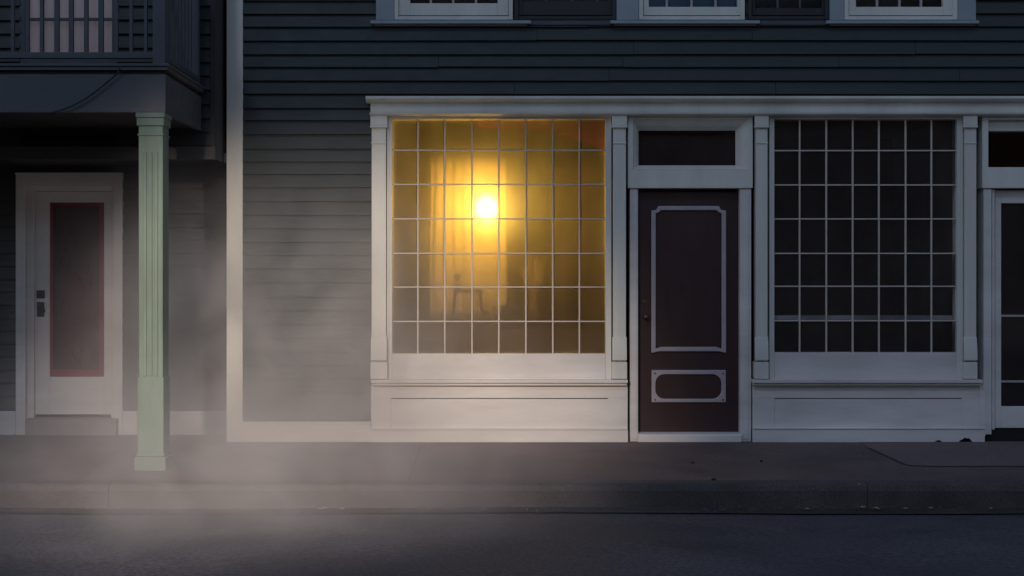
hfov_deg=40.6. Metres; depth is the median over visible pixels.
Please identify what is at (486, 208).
pendant lamp
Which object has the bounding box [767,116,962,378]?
display window
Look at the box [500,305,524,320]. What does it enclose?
crate
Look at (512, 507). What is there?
grit
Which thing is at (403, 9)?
sash window
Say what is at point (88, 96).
cable
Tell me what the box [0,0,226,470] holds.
porch house
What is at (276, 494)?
kerb
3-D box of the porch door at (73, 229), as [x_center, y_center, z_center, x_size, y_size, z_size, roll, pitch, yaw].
[-4.001,0.103,12.639,0.743,2.260,0.211,0,0,0]
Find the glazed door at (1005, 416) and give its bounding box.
[995,190,1023,427]
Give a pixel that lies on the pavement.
(215, 457)
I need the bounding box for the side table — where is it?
[451,290,483,320]
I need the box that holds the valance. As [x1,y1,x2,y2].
[476,120,604,151]
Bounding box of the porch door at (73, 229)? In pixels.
[35,192,110,416]
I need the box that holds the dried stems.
[518,254,547,320]
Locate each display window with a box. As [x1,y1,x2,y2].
[387,116,610,378]
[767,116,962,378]
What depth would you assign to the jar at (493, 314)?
12.38 m
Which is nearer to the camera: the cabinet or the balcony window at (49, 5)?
the balcony window at (49, 5)
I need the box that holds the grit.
[21,442,1013,511]
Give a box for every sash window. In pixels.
[394,0,512,19]
[514,0,615,19]
[639,0,744,19]
[747,0,828,19]
[844,0,956,19]
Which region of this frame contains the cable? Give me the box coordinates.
[50,68,120,115]
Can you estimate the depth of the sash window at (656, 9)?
11.98 m
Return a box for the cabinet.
[547,168,602,320]
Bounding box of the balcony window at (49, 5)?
[19,0,117,62]
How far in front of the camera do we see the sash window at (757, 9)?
11.98 m
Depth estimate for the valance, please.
12.11 m
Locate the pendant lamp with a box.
[483,128,489,212]
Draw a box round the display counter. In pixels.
[393,320,604,352]
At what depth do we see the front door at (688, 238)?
12.08 m
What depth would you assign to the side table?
12.21 m
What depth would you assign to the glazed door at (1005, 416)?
12.05 m
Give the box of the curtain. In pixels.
[430,156,507,319]
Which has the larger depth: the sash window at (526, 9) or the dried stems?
the dried stems
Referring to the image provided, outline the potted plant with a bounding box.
[452,271,463,289]
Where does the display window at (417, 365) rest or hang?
in the shop building
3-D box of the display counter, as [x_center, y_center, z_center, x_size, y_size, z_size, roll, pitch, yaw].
[-0.116,0.707,12.455,1.901,0.816,0.590,0,0,0]
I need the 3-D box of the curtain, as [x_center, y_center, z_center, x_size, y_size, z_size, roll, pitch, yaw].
[-0.400,-0.463,12.800,0.725,1.521,0.047,0,0,0]
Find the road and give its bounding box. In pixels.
[0,512,1023,575]
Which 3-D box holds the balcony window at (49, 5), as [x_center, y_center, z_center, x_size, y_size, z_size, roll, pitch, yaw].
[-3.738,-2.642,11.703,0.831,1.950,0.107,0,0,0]
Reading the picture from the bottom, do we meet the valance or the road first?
the road
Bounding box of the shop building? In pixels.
[227,0,1023,441]
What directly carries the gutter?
on the road
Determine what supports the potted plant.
on the side table
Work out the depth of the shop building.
11.99 m
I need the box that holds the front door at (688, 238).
[628,131,737,431]
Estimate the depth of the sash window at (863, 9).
11.98 m
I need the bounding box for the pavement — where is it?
[0,429,1023,479]
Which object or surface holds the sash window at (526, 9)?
in the shop building
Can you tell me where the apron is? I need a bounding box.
[861,442,1023,465]
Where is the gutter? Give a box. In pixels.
[0,507,1023,513]
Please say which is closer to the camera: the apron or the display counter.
the apron
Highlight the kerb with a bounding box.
[0,480,1023,508]

